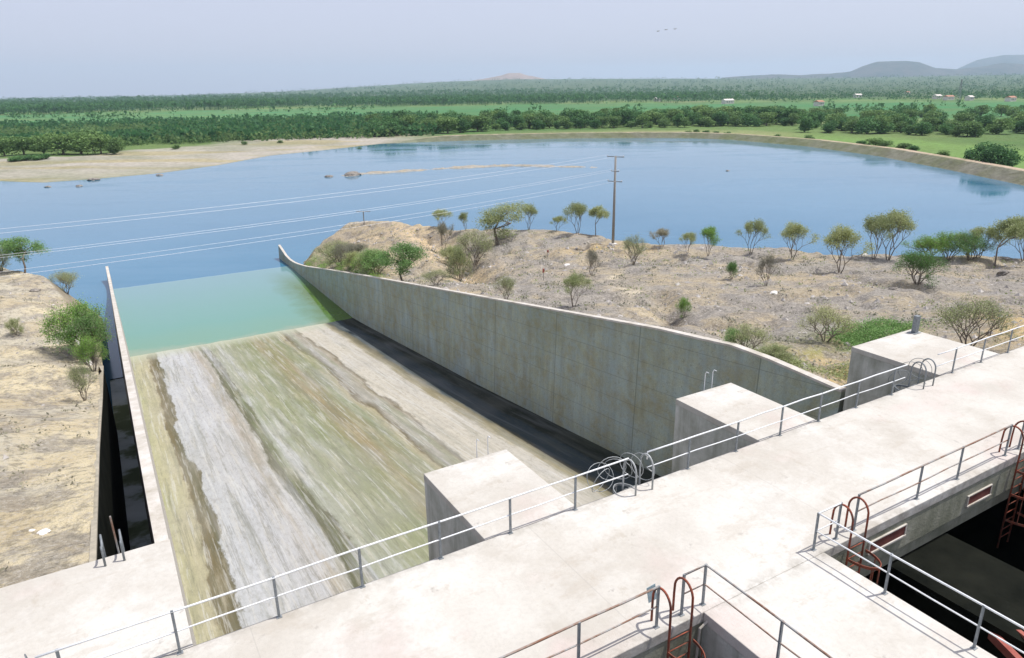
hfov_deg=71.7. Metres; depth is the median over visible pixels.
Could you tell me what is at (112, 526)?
steel post
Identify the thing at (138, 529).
channel floor
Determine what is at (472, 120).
belt tree
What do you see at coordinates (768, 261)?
shrub
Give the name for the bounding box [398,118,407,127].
belt tree
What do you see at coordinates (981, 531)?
gate pier
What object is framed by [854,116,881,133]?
orchard tree
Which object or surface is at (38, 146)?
acacia tree
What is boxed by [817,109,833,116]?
orchard tree
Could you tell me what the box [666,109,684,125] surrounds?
belt tree
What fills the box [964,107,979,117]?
orchard tree
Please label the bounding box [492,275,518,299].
shrub
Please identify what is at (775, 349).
shrub
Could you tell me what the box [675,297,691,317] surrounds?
shrub
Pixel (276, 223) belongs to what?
power line
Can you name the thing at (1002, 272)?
boulder
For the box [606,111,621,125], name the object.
belt tree
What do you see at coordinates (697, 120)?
belt tree
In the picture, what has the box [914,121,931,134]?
orchard tree
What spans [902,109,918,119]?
orchard tree
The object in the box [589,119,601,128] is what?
belt tree
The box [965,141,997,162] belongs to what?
bush
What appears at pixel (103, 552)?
steel post
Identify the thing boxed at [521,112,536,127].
belt tree
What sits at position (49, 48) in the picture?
sky
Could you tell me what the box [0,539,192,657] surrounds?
abutment
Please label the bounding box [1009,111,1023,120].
orchard tree
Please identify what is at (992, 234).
thorn tree
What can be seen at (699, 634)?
conduit pipe
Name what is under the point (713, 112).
belt tree
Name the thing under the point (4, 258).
shrub
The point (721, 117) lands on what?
belt tree
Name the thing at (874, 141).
bush
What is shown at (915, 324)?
bollard
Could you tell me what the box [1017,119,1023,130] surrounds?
orchard tree
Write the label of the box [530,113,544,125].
belt tree
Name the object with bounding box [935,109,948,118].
orchard tree
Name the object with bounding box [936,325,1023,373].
railing
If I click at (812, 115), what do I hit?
orchard tree
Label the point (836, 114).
orchard tree
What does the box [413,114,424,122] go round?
belt tree
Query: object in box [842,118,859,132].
orchard tree
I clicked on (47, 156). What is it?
bush
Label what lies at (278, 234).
power line
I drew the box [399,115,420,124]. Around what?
belt tree
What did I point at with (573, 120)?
belt tree
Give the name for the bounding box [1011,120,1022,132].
orchard tree
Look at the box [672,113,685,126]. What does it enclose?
belt tree
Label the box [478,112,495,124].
belt tree
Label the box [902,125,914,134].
orchard tree
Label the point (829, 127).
orchard tree
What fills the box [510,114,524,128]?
belt tree
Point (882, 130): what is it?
orchard tree
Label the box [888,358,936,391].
cage ladder
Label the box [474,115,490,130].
belt tree
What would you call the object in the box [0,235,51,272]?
thorn tree
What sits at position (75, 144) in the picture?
acacia tree
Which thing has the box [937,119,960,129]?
orchard tree
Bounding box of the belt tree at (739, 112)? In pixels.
[730,111,743,125]
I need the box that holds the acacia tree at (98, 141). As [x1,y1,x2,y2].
[81,134,111,153]
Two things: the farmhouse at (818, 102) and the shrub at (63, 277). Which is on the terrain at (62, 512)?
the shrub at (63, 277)
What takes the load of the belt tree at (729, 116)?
on the ground at (137, 159)
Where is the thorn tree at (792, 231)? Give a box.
[778,220,820,258]
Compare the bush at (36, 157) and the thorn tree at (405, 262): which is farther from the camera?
the bush at (36, 157)
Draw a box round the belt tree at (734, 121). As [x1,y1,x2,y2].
[729,115,744,125]
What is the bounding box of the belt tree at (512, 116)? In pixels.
[506,113,516,124]
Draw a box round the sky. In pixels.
[0,0,1023,97]
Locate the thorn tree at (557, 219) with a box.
[550,215,567,229]
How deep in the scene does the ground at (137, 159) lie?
446.46 m
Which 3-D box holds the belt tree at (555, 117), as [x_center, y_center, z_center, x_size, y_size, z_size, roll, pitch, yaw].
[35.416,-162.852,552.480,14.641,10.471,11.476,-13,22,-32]
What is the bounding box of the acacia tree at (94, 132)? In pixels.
[77,129,103,150]
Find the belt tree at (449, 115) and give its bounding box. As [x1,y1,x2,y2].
[434,114,457,129]
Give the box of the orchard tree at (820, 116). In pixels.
[812,110,825,122]
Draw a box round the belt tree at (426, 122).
[418,119,433,132]
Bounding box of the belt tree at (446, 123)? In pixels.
[433,116,461,132]
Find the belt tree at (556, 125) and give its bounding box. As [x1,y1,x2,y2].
[553,121,560,128]
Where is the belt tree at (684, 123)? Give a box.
[679,116,691,126]
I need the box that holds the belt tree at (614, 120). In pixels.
[605,115,621,127]
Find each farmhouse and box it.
[721,99,733,103]
[813,100,824,105]
[932,94,942,98]
[942,95,954,99]
[965,95,974,99]
[1004,96,1016,101]
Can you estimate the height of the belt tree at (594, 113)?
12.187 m
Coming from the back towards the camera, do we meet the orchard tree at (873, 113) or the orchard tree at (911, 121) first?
the orchard tree at (873, 113)
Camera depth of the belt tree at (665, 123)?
511.16 m
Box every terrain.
[0,267,102,587]
[303,221,1023,387]
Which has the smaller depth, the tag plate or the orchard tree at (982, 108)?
the tag plate
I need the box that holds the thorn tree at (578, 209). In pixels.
[561,200,587,232]
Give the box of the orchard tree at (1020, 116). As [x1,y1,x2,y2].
[1012,112,1023,130]
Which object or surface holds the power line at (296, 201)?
attached to the power pole
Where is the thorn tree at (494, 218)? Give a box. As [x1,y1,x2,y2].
[472,200,531,245]
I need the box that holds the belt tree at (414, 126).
[409,125,419,133]
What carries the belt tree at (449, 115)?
on the ground at (137, 159)
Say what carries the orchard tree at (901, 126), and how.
on the ground at (137, 159)
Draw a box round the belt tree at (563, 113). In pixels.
[560,108,575,120]
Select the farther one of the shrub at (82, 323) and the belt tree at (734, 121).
the belt tree at (734, 121)
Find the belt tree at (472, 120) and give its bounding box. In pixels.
[465,115,491,131]
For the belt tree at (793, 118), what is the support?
on the ground at (137, 159)
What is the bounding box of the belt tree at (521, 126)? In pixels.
[516,123,527,129]
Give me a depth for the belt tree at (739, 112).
523.53 m
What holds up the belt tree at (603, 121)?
on the ground at (137, 159)
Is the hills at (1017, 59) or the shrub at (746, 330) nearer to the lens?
the shrub at (746, 330)
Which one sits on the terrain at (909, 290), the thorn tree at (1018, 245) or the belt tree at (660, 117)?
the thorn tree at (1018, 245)
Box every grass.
[305,252,389,277]
[740,343,849,383]
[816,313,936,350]
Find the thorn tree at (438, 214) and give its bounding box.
[432,208,453,224]
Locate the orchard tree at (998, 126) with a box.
[985,118,1016,133]
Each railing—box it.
[34,458,628,657]
[499,585,660,657]
[646,364,907,471]
[678,563,832,657]
[810,502,1023,653]
[850,424,1012,530]
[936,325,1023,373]
[1016,422,1023,449]
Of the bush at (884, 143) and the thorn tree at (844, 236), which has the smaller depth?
the thorn tree at (844, 236)
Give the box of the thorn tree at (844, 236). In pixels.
[821,223,874,273]
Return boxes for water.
[0,138,1023,414]
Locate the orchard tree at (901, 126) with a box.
[895,121,908,132]
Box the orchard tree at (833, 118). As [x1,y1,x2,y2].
[823,115,839,131]
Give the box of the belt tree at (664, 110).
[662,107,675,122]
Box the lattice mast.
[956,79,962,101]
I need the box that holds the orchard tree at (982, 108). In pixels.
[974,104,990,115]
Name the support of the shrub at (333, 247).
on the terrain at (909, 290)
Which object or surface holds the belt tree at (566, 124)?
on the ground at (137, 159)
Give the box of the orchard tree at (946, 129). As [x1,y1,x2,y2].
[938,123,954,134]
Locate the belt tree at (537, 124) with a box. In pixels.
[531,119,541,129]
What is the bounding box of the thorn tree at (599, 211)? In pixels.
[588,204,610,234]
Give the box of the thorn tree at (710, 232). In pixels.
[700,225,721,255]
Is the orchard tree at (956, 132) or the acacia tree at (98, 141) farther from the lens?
the orchard tree at (956, 132)
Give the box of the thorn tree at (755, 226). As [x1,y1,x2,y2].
[735,218,772,253]
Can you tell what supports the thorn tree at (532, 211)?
on the terrain at (909, 290)
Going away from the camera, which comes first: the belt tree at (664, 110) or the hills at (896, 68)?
the belt tree at (664, 110)
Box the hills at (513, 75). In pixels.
[473,73,542,80]
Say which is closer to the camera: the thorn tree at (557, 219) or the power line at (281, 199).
the power line at (281, 199)
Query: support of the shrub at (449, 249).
on the terrain at (909, 290)
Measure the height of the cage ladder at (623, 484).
4.227 m
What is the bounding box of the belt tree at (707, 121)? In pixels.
[699,116,714,126]
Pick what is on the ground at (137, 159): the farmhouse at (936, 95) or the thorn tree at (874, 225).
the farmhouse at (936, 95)
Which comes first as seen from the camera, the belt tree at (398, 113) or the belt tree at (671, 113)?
the belt tree at (671, 113)
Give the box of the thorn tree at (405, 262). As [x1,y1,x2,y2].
[370,241,433,280]
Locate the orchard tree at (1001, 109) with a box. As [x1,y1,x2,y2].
[991,104,1009,116]
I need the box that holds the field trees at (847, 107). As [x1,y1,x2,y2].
[4,94,1023,118]
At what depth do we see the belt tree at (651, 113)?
523.21 m
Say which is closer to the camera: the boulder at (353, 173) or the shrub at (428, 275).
the shrub at (428, 275)
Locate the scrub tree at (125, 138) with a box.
[123,135,132,144]
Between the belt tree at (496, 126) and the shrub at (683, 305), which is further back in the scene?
the belt tree at (496, 126)
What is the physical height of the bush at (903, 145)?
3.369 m
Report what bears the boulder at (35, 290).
on the terrain at (62, 512)
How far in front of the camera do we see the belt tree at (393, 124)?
461.10 m
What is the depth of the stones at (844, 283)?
64.74 m
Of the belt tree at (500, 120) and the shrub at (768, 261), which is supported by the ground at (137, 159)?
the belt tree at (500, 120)
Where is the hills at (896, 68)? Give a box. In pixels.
[721,61,1023,78]
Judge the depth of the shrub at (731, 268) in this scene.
66.62 m
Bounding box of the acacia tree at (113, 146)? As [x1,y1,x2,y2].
[103,137,125,153]
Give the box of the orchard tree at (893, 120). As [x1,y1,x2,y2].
[889,113,901,131]
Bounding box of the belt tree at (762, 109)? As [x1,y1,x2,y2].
[756,105,775,123]
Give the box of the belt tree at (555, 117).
[550,113,561,121]
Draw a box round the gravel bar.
[341,164,596,176]
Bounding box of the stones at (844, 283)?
[328,223,1023,385]
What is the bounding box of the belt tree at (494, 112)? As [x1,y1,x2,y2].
[490,109,502,120]
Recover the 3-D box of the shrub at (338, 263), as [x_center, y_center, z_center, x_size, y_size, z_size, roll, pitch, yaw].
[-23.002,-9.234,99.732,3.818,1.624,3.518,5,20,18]
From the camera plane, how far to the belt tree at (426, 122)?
480.51 m
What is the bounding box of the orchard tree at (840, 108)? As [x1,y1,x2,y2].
[835,107,845,113]
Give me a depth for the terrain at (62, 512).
30.35 m
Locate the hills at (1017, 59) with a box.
[958,55,1023,68]
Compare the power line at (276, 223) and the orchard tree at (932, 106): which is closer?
the power line at (276, 223)
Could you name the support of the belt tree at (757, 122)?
on the ground at (137, 159)
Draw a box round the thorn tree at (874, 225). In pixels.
[862,212,897,259]
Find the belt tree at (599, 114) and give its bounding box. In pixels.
[593,111,606,125]
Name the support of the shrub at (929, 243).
on the terrain at (909, 290)
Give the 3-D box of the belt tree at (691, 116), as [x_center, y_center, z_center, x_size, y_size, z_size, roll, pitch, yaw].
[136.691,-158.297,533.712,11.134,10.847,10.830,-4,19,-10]
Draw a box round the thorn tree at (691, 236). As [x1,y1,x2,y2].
[678,231,697,252]
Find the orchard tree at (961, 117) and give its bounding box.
[951,112,977,124]
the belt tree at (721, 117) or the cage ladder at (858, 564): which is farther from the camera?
the belt tree at (721, 117)
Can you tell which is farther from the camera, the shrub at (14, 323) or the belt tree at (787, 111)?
the belt tree at (787, 111)
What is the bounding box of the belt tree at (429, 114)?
[425,111,435,116]
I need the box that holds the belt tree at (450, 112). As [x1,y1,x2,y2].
[440,110,457,117]
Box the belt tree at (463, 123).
[454,117,471,132]
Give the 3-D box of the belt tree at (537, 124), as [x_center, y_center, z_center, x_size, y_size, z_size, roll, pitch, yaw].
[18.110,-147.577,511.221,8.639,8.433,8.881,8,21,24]
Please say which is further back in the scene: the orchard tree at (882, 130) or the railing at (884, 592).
the orchard tree at (882, 130)
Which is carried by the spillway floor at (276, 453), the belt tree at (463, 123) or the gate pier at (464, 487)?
the gate pier at (464, 487)
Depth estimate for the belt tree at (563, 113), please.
581.66 m
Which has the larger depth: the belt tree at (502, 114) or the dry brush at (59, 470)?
the belt tree at (502, 114)
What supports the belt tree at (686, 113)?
on the ground at (137, 159)
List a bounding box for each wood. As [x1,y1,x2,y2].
[0,73,1023,114]
[0,110,440,149]
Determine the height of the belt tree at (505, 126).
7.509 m
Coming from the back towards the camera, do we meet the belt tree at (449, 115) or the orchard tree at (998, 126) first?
the belt tree at (449, 115)
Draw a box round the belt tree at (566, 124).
[556,118,573,128]
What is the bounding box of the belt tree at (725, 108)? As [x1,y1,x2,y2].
[712,105,733,112]
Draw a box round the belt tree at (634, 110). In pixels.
[625,108,638,114]
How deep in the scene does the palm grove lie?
1486.38 m
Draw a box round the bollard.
[907,315,920,334]
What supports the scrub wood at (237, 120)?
on the ground at (137, 159)
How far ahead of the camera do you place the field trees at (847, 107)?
924.84 m
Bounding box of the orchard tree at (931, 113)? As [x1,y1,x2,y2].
[923,111,942,118]
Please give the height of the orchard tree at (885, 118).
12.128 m
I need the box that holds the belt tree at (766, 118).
[757,111,778,125]
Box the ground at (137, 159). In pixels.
[0,74,1023,185]
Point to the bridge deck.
(744, 518)
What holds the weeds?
on the terrain at (909, 290)
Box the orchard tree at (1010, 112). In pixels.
[1005,106,1020,115]
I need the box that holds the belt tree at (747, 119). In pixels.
[737,113,755,125]
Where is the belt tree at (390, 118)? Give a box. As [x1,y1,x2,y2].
[381,114,400,127]
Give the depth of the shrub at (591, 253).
73.19 m
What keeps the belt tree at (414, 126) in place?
on the ground at (137, 159)
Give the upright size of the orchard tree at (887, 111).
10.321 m
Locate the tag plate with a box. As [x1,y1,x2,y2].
[646,584,656,602]
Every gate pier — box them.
[424,449,573,560]
[671,383,1023,657]
[843,329,1023,571]
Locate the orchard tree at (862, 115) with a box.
[858,110,868,118]
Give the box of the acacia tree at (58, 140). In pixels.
[43,133,74,154]
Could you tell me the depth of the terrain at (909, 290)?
65.49 m
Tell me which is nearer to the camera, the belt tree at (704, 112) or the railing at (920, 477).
the railing at (920, 477)
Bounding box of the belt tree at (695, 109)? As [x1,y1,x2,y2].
[688,104,708,113]
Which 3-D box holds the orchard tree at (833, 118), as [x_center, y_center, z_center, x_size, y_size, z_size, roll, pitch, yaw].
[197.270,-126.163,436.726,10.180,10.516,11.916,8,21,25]
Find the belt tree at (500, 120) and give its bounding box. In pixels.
[493,117,506,127]
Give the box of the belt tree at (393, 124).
[383,120,403,134]
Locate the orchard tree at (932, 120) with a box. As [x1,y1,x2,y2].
[920,116,941,131]
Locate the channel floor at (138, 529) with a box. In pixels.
[110,378,151,549]
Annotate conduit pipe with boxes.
[695,621,707,657]
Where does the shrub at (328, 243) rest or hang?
on the terrain at (909, 290)
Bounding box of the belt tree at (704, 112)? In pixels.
[696,108,711,123]
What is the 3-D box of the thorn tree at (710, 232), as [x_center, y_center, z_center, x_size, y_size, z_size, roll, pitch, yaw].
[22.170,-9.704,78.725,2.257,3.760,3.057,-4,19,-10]
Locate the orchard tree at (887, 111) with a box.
[880,110,895,113]
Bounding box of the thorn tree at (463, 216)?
[458,212,467,228]
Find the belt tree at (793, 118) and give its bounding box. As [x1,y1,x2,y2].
[788,113,800,125]
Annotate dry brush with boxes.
[0,273,94,570]
[319,222,1023,385]
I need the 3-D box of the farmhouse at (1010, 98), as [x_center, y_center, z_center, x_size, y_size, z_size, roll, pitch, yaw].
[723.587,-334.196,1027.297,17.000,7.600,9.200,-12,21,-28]
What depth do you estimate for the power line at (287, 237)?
61.07 m
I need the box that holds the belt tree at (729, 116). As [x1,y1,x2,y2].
[725,112,737,124]
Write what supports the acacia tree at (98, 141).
on the ground at (137, 159)
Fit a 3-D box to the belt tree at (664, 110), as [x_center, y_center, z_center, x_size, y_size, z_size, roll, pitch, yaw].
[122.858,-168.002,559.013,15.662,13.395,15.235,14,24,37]
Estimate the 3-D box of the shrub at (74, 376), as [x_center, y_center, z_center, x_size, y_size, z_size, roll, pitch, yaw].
[-25.290,3.096,41.610,1.833,2.694,1.985,1,19,7]
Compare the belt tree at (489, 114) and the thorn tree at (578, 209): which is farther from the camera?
the belt tree at (489, 114)
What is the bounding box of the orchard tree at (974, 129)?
[959,120,986,136]
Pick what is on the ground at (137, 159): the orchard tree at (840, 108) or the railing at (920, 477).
the orchard tree at (840, 108)
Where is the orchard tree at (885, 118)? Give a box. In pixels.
[874,114,890,132]
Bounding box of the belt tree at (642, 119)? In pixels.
[635,114,651,127]
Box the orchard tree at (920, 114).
[917,111,924,117]
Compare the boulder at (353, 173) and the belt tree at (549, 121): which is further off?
the belt tree at (549, 121)
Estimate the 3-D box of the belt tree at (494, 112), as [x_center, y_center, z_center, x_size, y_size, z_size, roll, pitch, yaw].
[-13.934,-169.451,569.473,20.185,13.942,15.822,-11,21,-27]
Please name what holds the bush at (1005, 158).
on the ground at (137, 159)
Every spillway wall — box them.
[105,266,196,645]
[278,245,845,476]
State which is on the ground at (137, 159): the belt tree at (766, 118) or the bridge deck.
the belt tree at (766, 118)
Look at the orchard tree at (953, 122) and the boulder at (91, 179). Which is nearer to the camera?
the boulder at (91, 179)
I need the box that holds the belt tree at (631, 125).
[624,121,635,127]
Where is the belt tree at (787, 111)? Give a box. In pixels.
[780,106,802,124]
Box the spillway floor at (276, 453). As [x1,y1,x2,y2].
[130,318,660,644]
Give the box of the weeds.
[316,223,1022,372]
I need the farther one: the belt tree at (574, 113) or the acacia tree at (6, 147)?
the belt tree at (574, 113)
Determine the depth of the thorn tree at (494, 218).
98.13 m
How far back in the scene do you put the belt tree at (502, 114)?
545.61 m
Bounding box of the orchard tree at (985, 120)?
[975,114,997,132]
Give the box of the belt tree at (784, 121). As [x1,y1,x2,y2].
[779,117,789,125]
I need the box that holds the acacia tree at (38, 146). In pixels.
[27,134,55,152]
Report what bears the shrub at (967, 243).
on the terrain at (909, 290)
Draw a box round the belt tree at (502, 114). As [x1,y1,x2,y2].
[494,110,509,121]
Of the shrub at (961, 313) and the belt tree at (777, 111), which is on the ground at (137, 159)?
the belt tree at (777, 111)
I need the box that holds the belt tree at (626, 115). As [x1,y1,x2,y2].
[615,107,635,125]
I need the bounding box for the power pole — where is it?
[607,155,623,245]
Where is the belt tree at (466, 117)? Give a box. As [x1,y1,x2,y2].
[461,115,476,130]
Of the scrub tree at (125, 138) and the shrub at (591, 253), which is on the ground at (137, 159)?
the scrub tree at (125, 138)
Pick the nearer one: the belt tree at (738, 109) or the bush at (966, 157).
the bush at (966, 157)
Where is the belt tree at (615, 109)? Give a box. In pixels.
[611,107,622,112]
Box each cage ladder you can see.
[587,453,654,495]
[650,577,705,657]
[829,496,881,584]
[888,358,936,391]
[996,420,1023,547]
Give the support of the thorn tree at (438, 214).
on the terrain at (909, 290)
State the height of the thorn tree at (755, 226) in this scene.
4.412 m
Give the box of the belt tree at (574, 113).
[566,108,582,121]
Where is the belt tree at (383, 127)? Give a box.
[367,120,390,135]
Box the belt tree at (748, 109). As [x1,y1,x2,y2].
[743,105,755,115]
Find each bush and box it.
[6,155,22,161]
[18,154,30,160]
[29,154,43,159]
[40,153,49,158]
[170,144,180,148]
[856,140,868,143]
[866,137,884,145]
[877,140,894,146]
[895,143,911,148]
[908,145,919,150]
[935,150,950,155]
[963,150,977,159]
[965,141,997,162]
[976,143,1019,165]
[987,146,1023,166]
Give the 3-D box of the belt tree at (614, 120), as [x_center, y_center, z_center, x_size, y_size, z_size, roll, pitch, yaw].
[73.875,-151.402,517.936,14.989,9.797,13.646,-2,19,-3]
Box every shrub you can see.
[0,247,11,271]
[3,318,23,334]
[35,292,111,352]
[48,268,82,294]
[50,305,114,360]
[63,361,98,400]
[68,332,109,373]
[313,239,350,259]
[321,242,346,266]
[333,243,353,264]
[336,259,358,269]
[340,251,360,268]
[345,242,368,252]
[350,253,367,269]
[354,249,384,272]
[358,247,397,273]
[417,267,450,284]
[438,244,464,265]
[445,244,474,280]
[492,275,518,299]
[562,270,593,306]
[584,249,601,274]
[622,233,649,264]
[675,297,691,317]
[723,322,772,348]
[724,326,752,343]
[726,260,738,278]
[755,253,778,285]
[760,341,797,363]
[794,302,861,341]
[890,248,950,287]
[901,234,954,258]
[931,291,1020,346]
[932,227,969,259]
[950,230,998,260]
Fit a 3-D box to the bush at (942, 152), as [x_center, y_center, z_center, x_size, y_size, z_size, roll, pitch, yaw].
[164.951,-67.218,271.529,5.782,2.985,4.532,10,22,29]
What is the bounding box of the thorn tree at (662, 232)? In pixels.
[649,228,670,246]
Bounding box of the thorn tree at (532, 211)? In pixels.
[519,204,538,229]
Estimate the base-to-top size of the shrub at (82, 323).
4.900 m
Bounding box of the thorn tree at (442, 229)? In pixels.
[434,221,453,249]
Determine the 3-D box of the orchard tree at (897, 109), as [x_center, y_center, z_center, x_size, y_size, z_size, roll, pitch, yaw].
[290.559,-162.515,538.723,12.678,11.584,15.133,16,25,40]
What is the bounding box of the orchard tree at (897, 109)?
[890,108,902,112]
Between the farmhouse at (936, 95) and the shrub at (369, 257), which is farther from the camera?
the farmhouse at (936, 95)
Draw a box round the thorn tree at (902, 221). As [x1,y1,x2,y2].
[863,208,917,260]
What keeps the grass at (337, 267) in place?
on the terrain at (909, 290)
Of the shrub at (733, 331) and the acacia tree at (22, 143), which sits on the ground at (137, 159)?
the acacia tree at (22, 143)
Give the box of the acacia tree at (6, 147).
[0,136,14,155]
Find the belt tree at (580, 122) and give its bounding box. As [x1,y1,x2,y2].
[575,118,585,127]
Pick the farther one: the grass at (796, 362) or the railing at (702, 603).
the grass at (796, 362)
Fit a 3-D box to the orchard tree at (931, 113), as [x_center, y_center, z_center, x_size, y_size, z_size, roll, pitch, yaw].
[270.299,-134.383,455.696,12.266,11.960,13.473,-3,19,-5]
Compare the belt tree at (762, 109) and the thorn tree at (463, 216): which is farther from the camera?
the belt tree at (762, 109)
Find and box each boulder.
[29,288,40,291]
[36,528,50,534]
[87,178,100,180]
[344,171,360,175]
[997,270,1010,274]
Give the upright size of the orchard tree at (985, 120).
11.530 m
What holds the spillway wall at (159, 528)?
on the spillway floor at (276, 453)
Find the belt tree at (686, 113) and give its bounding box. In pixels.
[682,108,693,121]
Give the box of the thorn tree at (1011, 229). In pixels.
[991,214,1023,266]
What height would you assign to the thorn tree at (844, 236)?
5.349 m
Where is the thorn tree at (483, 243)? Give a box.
[452,225,496,264]
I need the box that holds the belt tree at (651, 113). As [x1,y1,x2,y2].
[640,110,659,125]
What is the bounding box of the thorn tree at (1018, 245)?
[1002,222,1023,260]
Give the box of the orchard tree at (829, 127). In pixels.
[821,120,837,132]
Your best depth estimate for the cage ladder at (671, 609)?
15.12 m
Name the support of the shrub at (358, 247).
on the terrain at (909, 290)
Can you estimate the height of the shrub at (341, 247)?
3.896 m
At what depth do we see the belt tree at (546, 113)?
545.55 m
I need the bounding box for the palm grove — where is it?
[0,85,783,114]
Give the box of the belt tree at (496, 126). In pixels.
[491,123,500,130]
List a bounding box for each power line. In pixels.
[1,171,609,257]
[3,155,603,228]
[3,179,607,271]
[3,180,620,276]
[5,169,610,254]
[7,155,623,232]
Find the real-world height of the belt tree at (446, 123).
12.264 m
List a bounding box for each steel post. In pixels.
[99,529,125,566]
[109,516,119,553]
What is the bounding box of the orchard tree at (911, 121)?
[896,113,918,125]
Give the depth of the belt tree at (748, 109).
574.64 m
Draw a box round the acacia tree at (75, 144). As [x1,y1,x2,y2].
[61,131,91,153]
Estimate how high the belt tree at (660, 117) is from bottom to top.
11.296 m
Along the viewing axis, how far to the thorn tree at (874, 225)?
74.21 m
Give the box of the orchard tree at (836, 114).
[823,113,846,124]
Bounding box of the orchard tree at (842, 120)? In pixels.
[835,116,850,130]
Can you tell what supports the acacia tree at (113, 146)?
on the ground at (137, 159)
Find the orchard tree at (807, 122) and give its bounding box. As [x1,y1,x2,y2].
[797,115,814,131]
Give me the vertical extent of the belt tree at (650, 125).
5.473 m
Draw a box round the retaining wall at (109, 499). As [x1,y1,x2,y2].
[89,365,129,561]
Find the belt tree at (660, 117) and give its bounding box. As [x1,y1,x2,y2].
[653,112,669,124]
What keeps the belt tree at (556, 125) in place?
on the ground at (137, 159)
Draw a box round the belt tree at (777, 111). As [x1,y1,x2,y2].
[770,107,783,123]
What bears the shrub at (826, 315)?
on the terrain at (909, 290)
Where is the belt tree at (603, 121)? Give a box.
[595,116,607,127]
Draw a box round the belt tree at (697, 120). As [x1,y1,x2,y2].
[693,116,704,125]
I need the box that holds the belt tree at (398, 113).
[390,109,411,118]
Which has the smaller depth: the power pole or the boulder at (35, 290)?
the boulder at (35, 290)
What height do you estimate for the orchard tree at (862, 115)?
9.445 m
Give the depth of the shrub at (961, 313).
40.15 m
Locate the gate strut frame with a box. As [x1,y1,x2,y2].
[988,630,1023,657]
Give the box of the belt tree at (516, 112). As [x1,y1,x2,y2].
[511,108,522,115]
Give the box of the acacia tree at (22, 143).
[8,136,33,154]
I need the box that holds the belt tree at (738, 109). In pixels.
[729,105,744,112]
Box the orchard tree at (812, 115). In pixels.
[799,111,817,128]
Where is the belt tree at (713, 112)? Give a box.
[707,110,721,124]
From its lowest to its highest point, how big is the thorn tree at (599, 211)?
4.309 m
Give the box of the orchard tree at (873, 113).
[862,109,884,119]
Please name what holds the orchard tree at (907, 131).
on the ground at (137, 159)
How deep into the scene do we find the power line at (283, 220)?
62.10 m
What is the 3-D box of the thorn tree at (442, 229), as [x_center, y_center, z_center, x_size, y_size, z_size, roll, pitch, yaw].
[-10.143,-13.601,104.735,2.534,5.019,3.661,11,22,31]
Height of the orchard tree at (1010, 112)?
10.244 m
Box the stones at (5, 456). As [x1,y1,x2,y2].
[2,277,88,475]
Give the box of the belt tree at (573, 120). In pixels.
[570,116,581,127]
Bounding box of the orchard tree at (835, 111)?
[829,109,842,113]
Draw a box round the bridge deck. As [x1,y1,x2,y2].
[162,346,1023,657]
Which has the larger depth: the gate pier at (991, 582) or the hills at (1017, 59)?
the hills at (1017, 59)
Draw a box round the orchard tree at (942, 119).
[933,116,947,130]
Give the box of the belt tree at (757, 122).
[752,117,763,125]
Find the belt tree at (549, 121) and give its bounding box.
[543,116,554,127]
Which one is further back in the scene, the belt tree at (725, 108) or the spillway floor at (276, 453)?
the belt tree at (725, 108)
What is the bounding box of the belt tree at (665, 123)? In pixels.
[658,119,670,126]
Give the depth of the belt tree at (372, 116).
514.90 m
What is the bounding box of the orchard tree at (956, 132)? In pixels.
[948,125,964,136]
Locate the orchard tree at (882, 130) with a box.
[875,120,894,133]
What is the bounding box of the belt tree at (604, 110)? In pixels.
[599,107,613,116]
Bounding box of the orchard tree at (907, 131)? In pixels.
[905,125,915,134]
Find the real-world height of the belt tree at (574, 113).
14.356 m
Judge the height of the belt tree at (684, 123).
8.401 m
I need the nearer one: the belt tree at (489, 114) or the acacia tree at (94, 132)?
the acacia tree at (94, 132)
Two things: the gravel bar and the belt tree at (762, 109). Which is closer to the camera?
the gravel bar
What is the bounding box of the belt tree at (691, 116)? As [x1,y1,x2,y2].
[687,112,700,124]
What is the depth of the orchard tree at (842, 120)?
447.21 m
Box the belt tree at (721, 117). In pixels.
[711,110,729,125]
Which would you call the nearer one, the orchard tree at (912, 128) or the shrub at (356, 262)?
the shrub at (356, 262)
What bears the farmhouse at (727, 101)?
on the ground at (137, 159)
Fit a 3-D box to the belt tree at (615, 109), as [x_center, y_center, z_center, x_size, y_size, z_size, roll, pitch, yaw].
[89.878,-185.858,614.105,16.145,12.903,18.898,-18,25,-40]
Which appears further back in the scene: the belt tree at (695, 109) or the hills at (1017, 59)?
the hills at (1017, 59)
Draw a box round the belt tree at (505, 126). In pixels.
[501,121,512,130]
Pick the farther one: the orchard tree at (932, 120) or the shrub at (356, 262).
the orchard tree at (932, 120)
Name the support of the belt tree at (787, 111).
on the ground at (137, 159)
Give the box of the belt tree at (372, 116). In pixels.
[363,113,381,122]
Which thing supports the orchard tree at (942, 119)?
on the ground at (137, 159)
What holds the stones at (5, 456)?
on the terrain at (62, 512)
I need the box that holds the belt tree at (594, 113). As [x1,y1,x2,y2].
[589,111,602,119]
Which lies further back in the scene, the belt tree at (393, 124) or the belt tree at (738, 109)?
the belt tree at (738, 109)
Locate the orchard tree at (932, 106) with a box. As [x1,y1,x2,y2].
[922,104,937,112]
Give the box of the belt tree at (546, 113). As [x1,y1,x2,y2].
[536,109,553,122]
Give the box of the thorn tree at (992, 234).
[957,224,1006,257]
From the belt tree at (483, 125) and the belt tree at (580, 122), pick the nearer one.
the belt tree at (483, 125)
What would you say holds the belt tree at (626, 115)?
on the ground at (137, 159)
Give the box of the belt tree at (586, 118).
[575,112,593,127]
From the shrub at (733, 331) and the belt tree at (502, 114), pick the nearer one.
the shrub at (733, 331)
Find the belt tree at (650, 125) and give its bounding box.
[644,121,652,127]

